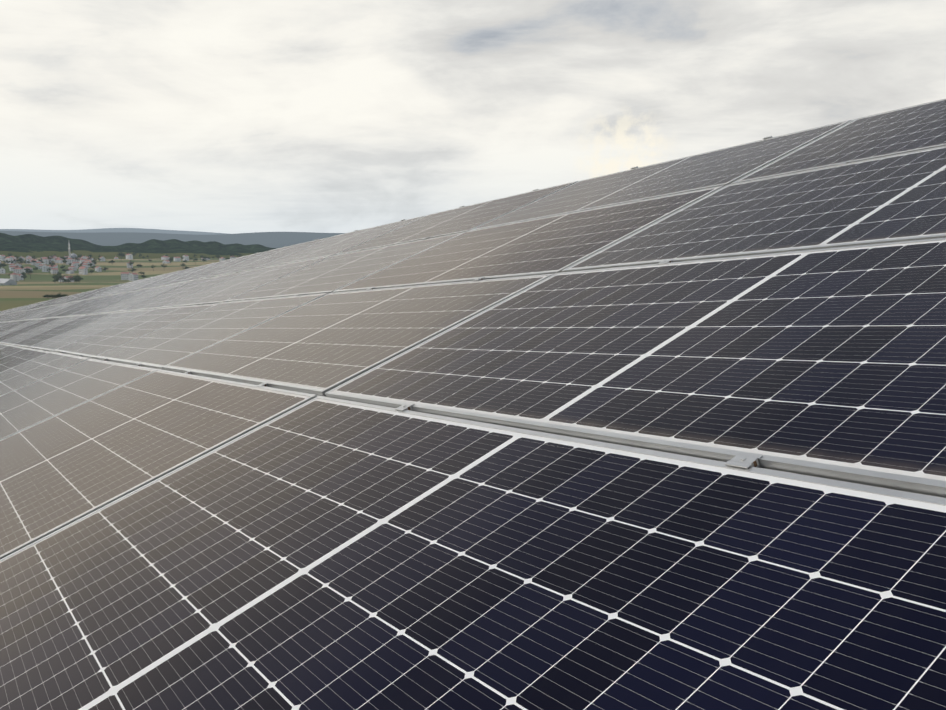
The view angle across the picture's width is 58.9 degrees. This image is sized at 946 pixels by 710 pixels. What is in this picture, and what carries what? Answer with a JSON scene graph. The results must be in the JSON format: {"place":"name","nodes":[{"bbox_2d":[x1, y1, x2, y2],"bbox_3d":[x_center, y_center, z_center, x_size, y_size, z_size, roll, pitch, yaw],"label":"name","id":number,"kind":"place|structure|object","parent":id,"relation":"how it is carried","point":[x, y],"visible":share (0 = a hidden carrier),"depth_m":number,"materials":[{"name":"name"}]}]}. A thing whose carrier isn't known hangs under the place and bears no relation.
{"place":"outdoors","nodes":[
{"label":"outdoors","id":0,"kind":"place"},
{"bbox_2d":[0,257,219,310],"bbox_3d":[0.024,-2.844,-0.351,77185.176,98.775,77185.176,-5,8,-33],"label":"ground","id":1,"kind":"structure","parent":0,"point":[36,287],"depth_m":1283.39,"materials":[{"name":"green plant"}]},
{"bbox_2d":[0,278,16,284],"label":"warehouse","id":2,"kind":"structure","parent":1,"relation":"on","point":[7,282],"depth_m":1065.70,"materials":[{"name":"white metal"}]},
{"bbox_2d":[5,256,12,263],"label":"house","id":3,"kind":"structure","parent":1,"relation":"on","point":[10,258],"depth_m":1507.52,"materials":[{"name":"ceramic"}]},
{"bbox_2d":[10,272,18,280],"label":"house","id":4,"kind":"structure","parent":1,"relation":"on","point":[14,276],"depth_m":1187.44,"materials":[{"name":"paint"}]},
{"bbox_2d":[13,268,22,273],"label":"house","id":5,"kind":"structure","parent":1,"relation":"on","point":[18,270],"depth_m":1339.16,"materials":[{"name":"ceramic"}]},
{"bbox_2d":[42,264,48,271],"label":"house","id":6,"kind":"structure","parent":1,"relation":"on","point":[44,267],"depth_m":1387.92,"materials":[{"name":"ceramic"}]},
{"bbox_2d":[42,258,48,263],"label":"house","id":7,"kind":"structure","parent":1,"relation":"on","point":[45,260],"depth_m":1517.84,"materials":[{"name":"ceramic"}]},
{"bbox_2d":[0,233,101,257],"bbox_3d":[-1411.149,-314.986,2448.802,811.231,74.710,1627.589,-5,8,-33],"label":"wooded hill","id":8,"kind":"structure","parent":1,"relation":"on","point":[25,245],"depth_m":2229.47,"materials":[{"name":"green plant"}]},
{"bbox_2d":[51,268,57,273],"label":"house","id":9,"kind":"structure","parent":1,"relation":"on","point":[54,270],"depth_m":1371.03,"materials":[{"name":"ceramic"}]},
{"bbox_2d":[0,286,111,328],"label":"solar table","id":10,"kind":"object","parent":1,"relation":"on","point":[13,316],"visible":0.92,"depth_m":23.51,"materials":[{"name":"grey glass"}]},
{"bbox_2d":[66,258,72,263],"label":"house","id":11,"kind":"structure","parent":1,"relation":"on","point":[69,260],"depth_m":1542.49,"materials":[{"name":"ceramic"}]},
{"bbox_2d":[66,268,73,273],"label":"house","id":12,"kind":"structure","parent":1,"relation":"on","point":[70,271],"depth_m":1383.22,"materials":[{"name":"ceramic"}]},
{"bbox_2d":[71,253,77,261],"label":"mosque","id":13,"kind":"structure","parent":1,"relation":"on","point":[73,255],"depth_m":1610.33,"materials":[{"name":"white stone"}]},
{"bbox_2d":[79,267,87,274],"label":"house","id":14,"kind":"structure","parent":1,"relation":"on","point":[83,270],"depth_m":1375.92,"materials":[{"name":"paint"}]},
{"bbox_2d":[95,266,101,271],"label":"house","id":15,"kind":"structure","parent":1,"relation":"on","point":[97,269],"depth_m":1430.99,"materials":[{"name":"ceramic"}]},
{"bbox_2d":[121,272,129,279],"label":"house","id":16,"kind":"structure","parent":1,"relation":"on","point":[124,275],"depth_m":1286.32,"materials":[{"name":"paint"}]},
{"bbox_2d":[126,254,132,259],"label":"house","id":17,"kind":"structure","parent":1,"relation":"on","point":[129,256],"depth_m":1771.79,"materials":[{"name":"ceramic"}]},
{"bbox_2d":[128,272,138,280],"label":"house","id":18,"kind":"structure","parent":1,"relation":"on","point":[133,276],"depth_m":1272.74,"materials":[{"name":"paint"}]},
{"bbox_2d":[173,257,180,260],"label":"house","id":19,"kind":"structure","parent":1,"relation":"on","point":[177,258],"depth_m":1741.13,"materials":[{"name":"ceramic"}]},
{"bbox_2d":[78,239,276,258],"bbox_3d":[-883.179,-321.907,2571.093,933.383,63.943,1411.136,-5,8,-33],"label":"wooded hill","id":20,"kind":"structure","parent":1,"relation":"on","point":[154,248],"depth_m":2347.83,"materials":[{"name":"green plant"}]},
{"bbox_2d":[182,255,188,260],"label":"house","id":21,"kind":"structure","parent":1,"relation":"on","point":[185,257],"depth_m":1808.55,"materials":[{"name":"ceramic"}]},
{"bbox_2d":[0,99,945,709],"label":"solar table","id":22,"kind":"object","parent":1,"relation":"on","point":[668,435],"visible":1,"depth_m":1.72,"materials":[{"name":"black glass"}]},
{"bbox_2d":[0,228,226,234],"bbox_3d":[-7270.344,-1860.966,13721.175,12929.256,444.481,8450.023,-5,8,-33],"label":"ridge","id":23,"kind":"structure","parent":0,"point":[141,230],"depth_m":13768.49,"materials":[{"name":"grey"}]},
{"bbox_2d":[0,231,343,248],"bbox_3d":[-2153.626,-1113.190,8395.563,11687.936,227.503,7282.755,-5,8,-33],"label":"ridge","id":24,"kind":"structure","parent":0,"point":[277,240],"depth_m":7654.33,"materials":[{"name":"grey"}]},
{"bbox_2d":[0,0,945,233],"label":"sky","id":25,"kind":"structure","parent":0,"point":[216,116],"materials":[{"name":"white"}]}
]}

